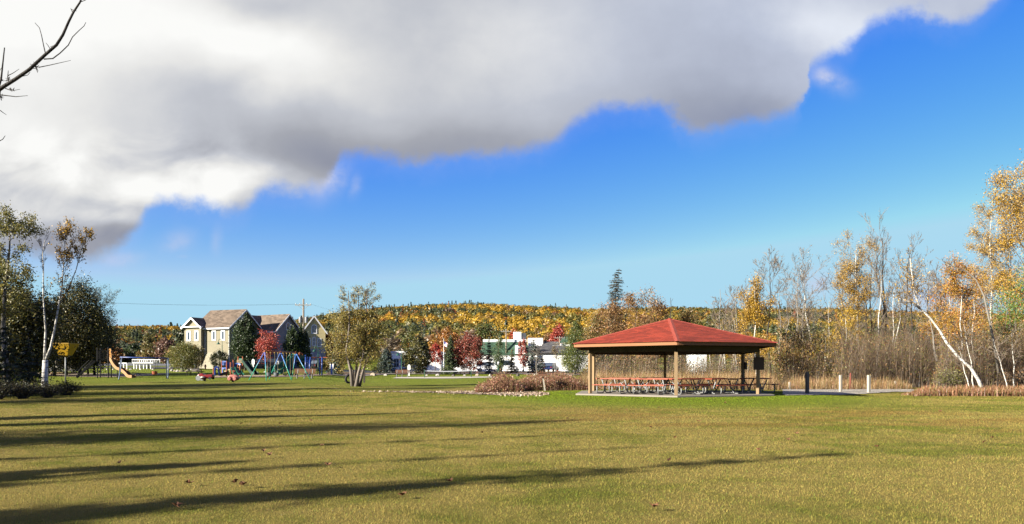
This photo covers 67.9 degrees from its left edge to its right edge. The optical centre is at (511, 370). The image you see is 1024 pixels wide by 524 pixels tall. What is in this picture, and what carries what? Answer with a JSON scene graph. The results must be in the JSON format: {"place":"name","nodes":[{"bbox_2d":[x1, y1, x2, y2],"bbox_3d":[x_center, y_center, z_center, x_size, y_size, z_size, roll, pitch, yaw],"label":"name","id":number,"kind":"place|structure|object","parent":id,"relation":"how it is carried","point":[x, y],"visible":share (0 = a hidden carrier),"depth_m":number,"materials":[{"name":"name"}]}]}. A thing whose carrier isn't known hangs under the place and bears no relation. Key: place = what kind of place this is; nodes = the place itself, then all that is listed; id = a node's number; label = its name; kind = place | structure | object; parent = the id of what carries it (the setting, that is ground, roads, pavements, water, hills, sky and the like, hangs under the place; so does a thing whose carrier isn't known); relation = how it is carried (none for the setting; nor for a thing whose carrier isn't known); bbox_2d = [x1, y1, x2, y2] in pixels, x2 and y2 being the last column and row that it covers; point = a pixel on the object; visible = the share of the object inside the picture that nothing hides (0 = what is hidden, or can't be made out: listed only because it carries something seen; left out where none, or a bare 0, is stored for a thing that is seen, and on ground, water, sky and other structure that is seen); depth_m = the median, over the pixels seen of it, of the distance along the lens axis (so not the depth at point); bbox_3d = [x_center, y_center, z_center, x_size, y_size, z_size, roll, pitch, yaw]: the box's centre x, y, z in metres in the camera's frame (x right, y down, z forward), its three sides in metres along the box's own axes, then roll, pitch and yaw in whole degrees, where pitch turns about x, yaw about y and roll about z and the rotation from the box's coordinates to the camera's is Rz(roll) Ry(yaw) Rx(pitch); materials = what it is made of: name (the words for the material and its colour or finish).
{"place":"outdoors","nodes":[
{"label":"outdoors","id":0,"kind":"place"},
{"bbox_2d":[0,312,1023,523],"bbox_3d":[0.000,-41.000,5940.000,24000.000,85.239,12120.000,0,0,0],"label":"ground","id":1,"kind":"structure","parent":0,"point":[178,381],"depth_m":13.20,"materials":[{"name":"green plant"}]},
{"bbox_2d":[0,375,22,399],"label":"dark shrub","id":2,"kind":"object","parent":1,"relation":"on","point":[3,388],"visible":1,"depth_m":35.92,"materials":[{"name":"green plant"}]},
{"bbox_2d":[0,324,31,396],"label":"spruce tree","id":3,"kind":"object","parent":1,"relation":"on","point":[4,356],"visible":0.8,"depth_m":39.22,"materials":[{"name":"green plant"}]},
{"bbox_2d":[0,200,47,380],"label":"poplar tree","id":4,"kind":"object","parent":1,"relation":"on","point":[6,271],"visible":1,"depth_m":41.42,"materials":[{"name":"green plant"}]},
{"bbox_2d":[5,378,47,398],"bbox_3d":[-23.540,0.942,36.778,2.030,1.182,1.968,0,0,-20],"label":"dark shrub","id":5,"kind":"object","parent":1,"relation":"on","point":[26,389],"visible":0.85,"depth_m":36.66,"materials":[{"name":"green plant"}]},
{"bbox_2d":[12,337,46,395],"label":"spruce tree","id":6,"kind":"object","parent":1,"relation":"on","point":[25,368],"visible":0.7,"depth_m":40.29,"materials":[{"name":"green plant"}]},
{"bbox_2d":[0,268,77,383],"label":"leafy tree","id":7,"kind":"object","parent":1,"relation":"on","point":[32,325],"visible":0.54,"depth_m":49.33,"materials":[{"name":"green plant"}]},
{"bbox_2d":[0,0,85,140],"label":"bare tree","id":8,"kind":"object","parent":1,"relation":"on","point":[29,69],"visible":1,"depth_m":3.00,"materials":[{"name":"brown plant"}]},
{"bbox_2d":[32,380,69,397],"bbox_3d":[-23.220,0.953,37.895,1.801,1.147,1.880,0,0,29],"label":"dark shrub","id":9,"kind":"object","parent":1,"relation":"on","point":[46,387],"visible":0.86,"depth_m":37.70,"materials":[{"name":"green plant"}]},
{"bbox_2d":[36,216,95,386],"bbox_3d":[-25.520,-3.743,43.361,3.409,10.176,1.655,0,0,0],"label":"birch tree","id":10,"kind":"object","parent":1,"relation":"on","point":[64,235],"visible":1,"depth_m":43.28,"materials":[{"name":"white plant"}]},
{"bbox_2d":[53,343,78,381],"bbox_3d":[-34.440,-0.486,58.634,1.408,3.193,1.408,0,0,0],"label":"funnel game","id":11,"kind":"object","parent":1,"relation":"on","point":[72,347],"visible":0.69,"depth_m":58.36,"materials":[{"name":"yellow plastic"}]},
{"bbox_2d":[49,378,86,394],"bbox_3d":[-23.579,0.845,40.292,1.844,1.096,1.707,0,0,41],"label":"dark shrub","id":12,"kind":"object","parent":1,"relation":"on","point":[72,387],"visible":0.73,"depth_m":40.21,"materials":[{"name":"green plant"}]},
{"bbox_2d":[32,286,111,375],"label":"leafy tree","id":13,"kind":"object","parent":1,"relation":"on","point":[66,309],"visible":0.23,"depth_m":77.53,"materials":[{"name":"green plant"}]},
{"bbox_2d":[46,269,127,373],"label":"leafy tree","id":14,"kind":"object","parent":1,"relation":"on","point":[78,294],"visible":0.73,"depth_m":78.53,"materials":[{"name":"green plant"}]},
{"bbox_2d":[71,305,127,374],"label":"leafy tree","id":15,"kind":"object","parent":1,"relation":"on","point":[108,344],"visible":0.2,"depth_m":82.14,"materials":[{"name":"green plant"}]},
{"bbox_2d":[76,347,135,377],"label":"slide tower","id":16,"kind":"structure","parent":1,"relation":"on","point":[115,364],"depth_m":73.17,"materials":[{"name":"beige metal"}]},
{"bbox_2d":[49,373,170,376],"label":"playground chips","id":17,"kind":"object","parent":1,"relation":"on","point":[102,375],"visible":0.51,"depth_m":81.84,"materials":[{"name":"brown wood"}]},
{"bbox_2d":[122,343,141,363],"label":"leafy tree","id":18,"kind":"object","parent":1,"relation":"on","point":[135,348],"visible":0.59,"depth_m":177.22,"materials":[{"name":"green plant"}]},
{"bbox_2d":[136,343,164,363],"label":"leafy tree","id":19,"kind":"object","parent":1,"relation":"on","point":[144,352],"visible":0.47,"depth_m":170.85,"materials":[{"name":"green plant"}]},
{"bbox_2d":[152,336,176,363],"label":"leafy tree","id":20,"kind":"object","parent":1,"relation":"on","point":[160,352],"visible":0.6,"depth_m":166.91,"materials":[{"name":"red plant"}]},
{"bbox_2d":[162,336,207,369],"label":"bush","id":21,"kind":"object","parent":1,"relation":"on","point":[180,358],"visible":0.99,"depth_m":111.26,"materials":[{"name":"green plant"}]},
{"bbox_2d":[208,348,229,368],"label":"leafy shrub","id":22,"kind":"object","parent":1,"relation":"on","point":[220,355],"visible":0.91,"depth_m":106.78,"materials":[{"name":"green plant"}]},
{"bbox_2d":[181,309,261,368],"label":"house","id":23,"kind":"structure","parent":1,"relation":"on","point":[211,328],"depth_m":121.44,"materials":[{"name":"beige paint"}]},
{"bbox_2d":[226,312,262,370],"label":"maple tree","id":24,"kind":"object","parent":1,"relation":"on","point":[245,346],"visible":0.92,"depth_m":103.20,"materials":[{"name":"green plant"}]},
{"bbox_2d":[254,329,282,365],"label":"maple tree","id":25,"kind":"object","parent":1,"relation":"on","point":[266,344],"visible":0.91,"depth_m":82.46,"materials":[{"name":"red plant"}]},
{"bbox_2d":[252,314,299,367],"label":"mauve house","id":26,"kind":"structure","parent":1,"relation":"on","point":[278,323],"depth_m":126.36,"materials":[{"name":"grey"}]},
{"bbox_2d":[215,374,338,376],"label":"play surface","id":27,"kind":"object","parent":1,"relation":"on","point":[269,376],"visible":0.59,"depth_m":79.27,"materials":[{"name":"brown wood"}]},
{"bbox_2d":[213,357,258,375],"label":"play structure","id":28,"kind":"object","parent":27,"relation":"on","point":[238,371],"visible":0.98,"depth_m":74.22,"materials":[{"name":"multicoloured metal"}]},
{"bbox_2d":[268,352,313,374],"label":"play structure","id":29,"kind":"object","parent":27,"relation":"on","point":[291,358],"visible":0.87,"depth_m":80.35,"materials":[{"name":"blue metal"}]},
{"bbox_2d":[249,350,310,380],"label":"swing set","id":30,"kind":"object","parent":1,"relation":"on","point":[275,373],"visible":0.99,"depth_m":67.82,"materials":[{"name":"blue metal"}]},
{"bbox_2d":[281,319,302,369],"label":"maple tree","id":31,"kind":"object","parent":1,"relation":"on","point":[290,343],"visible":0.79,"depth_m":105.57,"materials":[{"name":"green plant"}]},
{"bbox_2d":[292,325,310,368],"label":"maple tree","id":32,"kind":"object","parent":1,"relation":"on","point":[304,341],"visible":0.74,"depth_m":106.70,"materials":[{"name":"green plant"}]},
{"bbox_2d":[305,315,327,368],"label":"yellow house","id":33,"kind":"structure","parent":1,"relation":"on","point":[315,330],"depth_m":128.05,"materials":[{"name":"paint"}]},
{"bbox_2d":[319,282,393,386],"bbox_3d":[-11.716,-2.730,56.946,5.196,8.107,4.065,0,0,17],"label":"tree","id":34,"kind":"object","parent":1,"relation":"on","point":[358,337],"visible":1,"depth_m":56.78,"materials":[{"name":"green plant"}]},
{"bbox_2d":[375,348,399,372],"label":"spruce tree","id":35,"kind":"object","parent":1,"relation":"on","point":[386,363],"visible":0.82,"depth_m":119.30,"materials":[{"name":"green plant"}]},
{"bbox_2d":[379,335,404,356],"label":"leafy tree","id":36,"kind":"object","parent":1,"relation":"on","point":[393,343],"visible":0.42,"depth_m":179.10,"materials":[{"name":"brown plant"}]},
{"bbox_2d":[398,331,436,373],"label":"pine tree","id":37,"kind":"object","parent":1,"relation":"on","point":[417,358],"visible":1,"depth_m":115.58,"materials":[{"name":"green plant"}]},
{"bbox_2d":[391,351,444,369],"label":"white building","id":38,"kind":"structure","parent":1,"relation":"on","point":[396,358],"depth_m":140.00,"materials":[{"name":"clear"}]},
{"bbox_2d":[428,342,444,370],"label":"maple tree","id":39,"kind":"object","parent":1,"relation":"on","point":[435,346],"visible":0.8,"depth_m":130.80,"materials":[{"name":"red plant"}]},
{"bbox_2d":[337,389,549,396],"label":"wood chips","id":40,"kind":"object","parent":1,"relation":"on","point":[532,393],"visible":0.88,"depth_m":43.46,"materials":[{"name":"beige wood"}]},
{"bbox_2d":[432,326,464,352],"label":"leafy tree","id":41,"kind":"object","parent":1,"relation":"on","point":[445,336],"visible":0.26,"depth_m":182.83,"materials":[{"name":"orange plant"}]},
{"bbox_2d":[440,335,459,374],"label":"spruce tree","id":42,"kind":"object","parent":1,"relation":"on","point":[450,361],"visible":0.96,"depth_m":112.90,"materials":[{"name":"green plant"}]},
{"bbox_2d":[451,328,490,373],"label":"maple tree","id":43,"kind":"object","parent":1,"relation":"on","point":[470,343],"visible":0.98,"depth_m":113.76,"materials":[{"name":"red plant"}]},
{"bbox_2d":[473,316,507,348],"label":"leafy tree","id":44,"kind":"object","parent":1,"relation":"on","point":[483,329],"visible":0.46,"depth_m":179.34,"materials":[{"name":"green plant"}]},
{"bbox_2d":[489,332,509,370],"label":"larch tree","id":45,"kind":"object","parent":1,"relation":"on","point":[498,357],"visible":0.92,"depth_m":124.86,"materials":[{"name":"green plant"}]},
{"bbox_2d":[480,332,528,357],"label":"mansard building","id":46,"kind":"structure","parent":1,"relation":"on","point":[513,343],"depth_m":165.72,"materials":[{"name":"green"}]},
{"bbox_2d":[517,337,528,371],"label":"maple tree","id":47,"kind":"object","parent":1,"relation":"on","point":[522,346],"visible":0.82,"depth_m":131.00,"materials":[{"name":"red plant"}]},
{"bbox_2d":[473,364,587,392],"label":"red weeds","id":48,"kind":"object","parent":1,"relation":"on","point":[501,383],"visible":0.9,"depth_m":49.46,"materials":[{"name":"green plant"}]},
{"bbox_2d":[520,340,545,372],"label":"spruce tree","id":49,"kind":"object","parent":1,"relation":"on","point":[532,364],"visible":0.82,"depth_m":119.51,"materials":[{"name":"green plant"}]},
{"bbox_2d":[528,338,558,362],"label":"building","id":50,"kind":"structure","parent":1,"relation":"on","point":[538,341],"depth_m":176.50,"materials":[{"name":"white paint"}]},
{"bbox_2d":[547,323,564,340],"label":"leafy tree","id":51,"kind":"object","parent":1,"relation":"on","point":[556,332],"visible":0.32,"depth_m":180.84,"materials":[{"name":"red plant"}]},
{"bbox_2d":[528,346,587,370],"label":"long shed","id":52,"kind":"structure","parent":1,"relation":"on","point":[547,355],"depth_m":132.00,"materials":[{"name":"white"}]},
{"bbox_2d":[108,300,1023,361],"bbox_3d":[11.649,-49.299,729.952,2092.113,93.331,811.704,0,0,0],"label":"forest","id":53,"kind":"object","parent":1,"relation":"on","point":[431,317],"visible":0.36,"depth_m":687.51,"materials":[{"name":"yellow plant"}]},
{"bbox_2d":[556,321,588,374],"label":"cedar tree","id":54,"kind":"object","parent":1,"relation":"on","point":[569,353],"visible":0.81,"depth_m":109.73,"materials":[{"name":"green plant"}]},
{"bbox_2d":[571,308,607,354],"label":"willow tree","id":55,"kind":"object","parent":1,"relation":"on","point":[591,335],"visible":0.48,"depth_m":117.35,"materials":[{"name":"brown plant"}]},
{"bbox_2d":[587,298,630,363],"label":"willow tree","id":56,"kind":"object","parent":1,"relation":"on","point":[612,327],"visible":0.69,"depth_m":111.42,"materials":[{"name":"brown plant"}]},
{"bbox_2d":[595,270,628,365],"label":"spruce tree","id":57,"kind":"object","parent":1,"relation":"on","point":[614,291],"visible":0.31,"depth_m":124.75,"materials":[{"name":"green plant"}]},
{"bbox_2d":[619,286,657,363],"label":"willow tree","id":58,"kind":"object","parent":1,"relation":"on","point":[630,302],"visible":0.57,"depth_m":107.44,"materials":[{"name":"brown plant"}]},
{"bbox_2d":[635,290,674,372],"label":"willow tree","id":59,"kind":"object","parent":1,"relation":"on","point":[658,308],"visible":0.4,"depth_m":111.86,"materials":[{"name":"brown plant"}]},
{"bbox_2d":[572,318,777,396],"bbox_3d":[8.350,-0.716,40.200,10.730,4.051,11.361,0,0,0],"label":"picnic shelter","id":60,"kind":"object","parent":1,"relation":"on","point":[671,336],"visible":0.96,"depth_m":37.16,"materials":[{"name":"red"}]},
{"bbox_2d":[592,378,638,393],"bbox_3d":[5.259,0.787,38.461,1.950,0.766,1.576,0,0,38],"label":"picnic table","id":61,"kind":"object","parent":60,"relation":"on","point":[619,385],"visible":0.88,"depth_m":38.32,"materials":[{"name":"red wood"}]},
{"bbox_2d":[627,378,673,394],"bbox_3d":[6.872,0.787,37.163,1.950,0.766,1.576,0,0,37],"label":"picnic table","id":62,"kind":"object","parent":60,"relation":"on","point":[646,384],"visible":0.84,"depth_m":37.00,"materials":[{"name":"red wood"}]},
{"bbox_2d":[665,378,710,394],"bbox_3d":[8.337,0.787,36.858,1.950,0.766,1.576,0,0,-25],"label":"picnic table","id":63,"kind":"object","parent":60,"relation":"on","point":[692,385],"visible":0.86,"depth_m":36.68,"materials":[{"name":"red wood"}]},
{"bbox_2d":[702,378,748,393],"bbox_3d":[10.418,0.787,37.579,1.950,0.766,1.576,0,0,-25],"label":"picnic table","id":64,"kind":"object","parent":60,"relation":"on","point":[722,385],"visible":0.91,"depth_m":37.41,"materials":[{"name":"red wood"}]},
{"bbox_2d":[664,305,699,358],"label":"willow tree","id":65,"kind":"object","parent":1,"relation":"on","point":[688,316],"visible":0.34,"depth_m":114.21,"materials":[{"name":"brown plant"}]},
{"bbox_2d":[703,287,737,375],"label":"bare tree","id":66,"kind":"object","parent":1,"relation":"on","point":[720,315],"visible":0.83,"depth_m":65.98,"materials":[{"name":"grey plant"}]},
{"bbox_2d":[721,278,755,374],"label":"bare tree","id":67,"kind":"object","parent":1,"relation":"on","point":[733,311],"visible":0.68,"depth_m":63.91,"materials":[{"name":"grey plant"}]},
{"bbox_2d":[733,272,780,365],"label":"aspen tree","id":68,"kind":"object","parent":1,"relation":"on","point":[752,298],"visible":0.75,"depth_m":57.93,"materials":[{"name":"yellow plant"}]},
{"bbox_2d":[752,246,791,373],"bbox_3d":[21.437,-4.775,62.671,3.534,11.838,3.980,0,0,28],"label":"bare tree","id":69,"kind":"object","parent":1,"relation":"on","point":[776,260],"visible":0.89,"depth_m":62.88,"materials":[{"name":"brown plant"}]},
{"bbox_2d":[763,322,804,383],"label":"shrubby tree","id":70,"kind":"object","parent":1,"relation":"on","point":[783,335],"visible":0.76,"depth_m":60.97,"materials":[{"name":"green plant"}]},
{"bbox_2d":[768,278,806,372],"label":"bare tree","id":71,"kind":"object","parent":1,"relation":"on","point":[786,317],"visible":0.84,"depth_m":71.98,"materials":[{"name":"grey plant"}]},
{"bbox_2d":[775,252,826,338],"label":"bare tree","id":72,"kind":"object","parent":1,"relation":"on","point":[802,298],"visible":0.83,"depth_m":76.12,"materials":[{"name":"grey plant"}]},
{"bbox_2d":[579,281,1023,387],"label":"thicket","id":73,"kind":"object","parent":1,"relation":"on","point":[902,361],"visible":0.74,"depth_m":56.73,"materials":[{"name":"brown plant"}]},
{"bbox_2d":[779,323,830,377],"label":"understory tree","id":74,"kind":"object","parent":1,"relation":"on","point":[795,349],"visible":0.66,"depth_m":60.72,"materials":[{"name":"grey plant"}]},
{"bbox_2d":[791,292,821,344],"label":"bare tree","id":75,"kind":"object","parent":1,"relation":"on","point":[803,311],"visible":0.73,"depth_m":74.83,"materials":[{"name":"grey plant"}]},
{"bbox_2d":[782,245,835,337],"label":"bare tree","id":76,"kind":"object","parent":1,"relation":"on","point":[801,268],"visible":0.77,"depth_m":79.86,"materials":[{"name":"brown plant"}]},
{"bbox_2d":[794,324,850,380],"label":"understory tree","id":77,"kind":"object","parent":1,"relation":"on","point":[824,348],"visible":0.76,"depth_m":59.98,"materials":[{"name":"brown plant"}]},
{"bbox_2d":[811,261,871,331],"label":"bare tree","id":78,"kind":"object","parent":1,"relation":"on","point":[825,282],"visible":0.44,"depth_m":77.97,"materials":[{"name":"brown plant"}]},
{"bbox_2d":[824,305,865,344],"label":"young tree","id":79,"kind":"object","parent":1,"relation":"on","point":[850,312],"visible":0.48,"depth_m":71.09,"materials":[{"name":"yellow plant"}]},
{"bbox_2d":[829,230,884,342],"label":"aspen tree","id":80,"kind":"object","parent":1,"relation":"on","point":[847,268],"visible":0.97,"depth_m":73.24,"materials":[{"name":"yellow plant"}]},
{"bbox_2d":[836,246,889,341],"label":"bare tree","id":81,"kind":"object","parent":1,"relation":"on","point":[870,297],"visible":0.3,"depth_m":79.98,"materials":[{"name":"brown plant"}]},
{"bbox_2d":[859,207,896,341],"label":"bare tree","id":82,"kind":"object","parent":1,"relation":"on","point":[882,272],"visible":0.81,"depth_m":77.80,"materials":[{"name":"grey plant"}]},
{"bbox_2d":[860,255,907,346],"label":"birch tree","id":83,"kind":"object","parent":1,"relation":"on","point":[881,269],"visible":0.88,"depth_m":71.68,"materials":[{"name":"white plant"}]},
{"bbox_2d":[881,279,921,345],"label":"bare tree","id":84,"kind":"object","parent":1,"relation":"on","point":[897,307],"visible":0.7,"depth_m":69.96,"materials":[{"name":"grey plant"}]},
{"bbox_2d":[886,252,926,336],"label":"bare tree","id":85,"kind":"object","parent":1,"relation":"on","point":[909,305],"visible":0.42,"depth_m":73.90,"materials":[{"name":"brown plant"}]},
{"bbox_2d":[885,233,932,339],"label":"bare tree","id":86,"kind":"object","parent":1,"relation":"on","point":[907,274],"visible":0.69,"depth_m":75.83,"materials":[{"name":"brown plant"}]},
{"bbox_2d":[907,259,950,346],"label":"bare tree","id":87,"kind":"object","parent":1,"relation":"on","point":[928,297],"visible":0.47,"depth_m":81.92,"materials":[{"name":"grey plant"}]},
{"bbox_2d":[879,244,983,387],"bbox_3d":[25.194,-3.061,45.929,6.257,8.931,2.238,0,0,0],"label":"birch tree","id":88,"kind":"object","parent":1,"relation":"on","point":[913,286],"visible":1,"depth_m":45.77,"materials":[{"name":"white plant"}]},
{"bbox_2d":[921,260,968,335],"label":"bare tree","id":89,"kind":"object","parent":1,"relation":"on","point":[932,276],"visible":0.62,"depth_m":60.66,"materials":[{"name":"grey plant"}]},
{"bbox_2d":[915,278,977,354],"bbox_3d":[34.291,-3.262,59.936,4.749,8.951,3.878,0,0,0],"label":"aspen tree","id":90,"kind":"object","parent":1,"relation":"on","point":[940,304],"visible":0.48,"depth_m":60.23,"materials":[{"name":"orange plant"}]},
{"bbox_2d":[929,368,966,386],"bbox_3d":[28.406,0.522,49.396,2.141,1.501,2.166,0,0,40],"label":"brush shrub","id":91,"kind":"object","parent":1,"relation":"on","point":[948,378],"visible":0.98,"depth_m":49.16,"materials":[{"name":"green plant"}]},
{"bbox_2d":[947,314,980,386],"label":"sapling tree","id":92,"kind":"object","parent":1,"relation":"on","point":[968,345],"visible":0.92,"depth_m":47.77,"materials":[{"name":"brown plant"}]},
{"bbox_2d":[935,258,994,378],"bbox_3d":[34.981,-3.567,58.224,4.341,9.582,4.293,0,0,0],"label":"aspen tree","id":93,"kind":"object","parent":1,"relation":"on","point":[973,309],"visible":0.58,"depth_m":57.97,"materials":[{"name":"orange plant"}]},
{"bbox_2d":[939,257,999,372],"bbox_3d":[30.091,-3.675,50.029,4.031,7.729,0.931,0,0,0],"label":"dead tree","id":94,"kind":"object","parent":1,"relation":"on","point":[992,336],"visible":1,"depth_m":49.95,"materials":[{"name":"grey plant"}]},
{"bbox_2d":[938,251,1003,383],"bbox_3d":[31.850,-3.692,53.649,4.175,9.871,5.109,0,0,0],"label":"aspen tree","id":95,"kind":"object","parent":1,"relation":"on","point":[954,288],"visible":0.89,"depth_m":54.05,"materials":[{"name":"orange plant"}]},
{"bbox_2d":[963,201,1022,328],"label":"birch tree","id":96,"kind":"object","parent":1,"relation":"on","point":[987,238],"visible":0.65,"depth_m":72.81,"materials":[{"name":"yellow plant"}]},
{"bbox_2d":[976,159,1023,295],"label":"birch tree","id":97,"kind":"object","parent":1,"relation":"on","point":[1017,202],"visible":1,"depth_m":43.20,"materials":[{"name":"yellow plant"}]},
{"bbox_2d":[976,255,1023,359],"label":"tree","id":98,"kind":"object","parent":1,"relation":"on","point":[1013,306],"visible":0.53,"depth_m":64.41,"materials":[{"name":"plant"}]},
{"bbox_2d":[987,309,1023,357],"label":"understory tree","id":99,"kind":"object","parent":1,"relation":"on","point":[1009,328],"visible":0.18,"depth_m":56.95,"materials":[{"name":"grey plant"}]},
{"bbox_2d":[997,362,1023,386],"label":"brush shrub","id":100,"kind":"object","parent":1,"relation":"on","point":[1010,375],"visible":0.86,"depth_m":49.99,"materials":[{"name":"brown plant"}]},
{"bbox_2d":[0,0,1023,326],"label":"sky","id":101,"kind":"structure","parent":0,"point":[255,156],"materials":[{"name":"blue"}]},
{"bbox_2d":[578,364,912,389],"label":"tall grass","id":102,"kind":"structure","parent":0,"point":[817,384],"depth_m":51.52,"materials":[{"name":"brown plant"}]},
{"bbox_2d":[782,389,913,394],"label":"gravel path","id":103,"kind":"structure","parent":0,"point":[822,391],"depth_m":46.81,"materials":[{"name":"grey gravel"}]},
{"bbox_2d":[901,382,1023,395],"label":"matted grass","id":104,"kind":"structure","parent":0,"point":[963,390],"depth_m":40.68,"materials":[{"name":"brown plant"}]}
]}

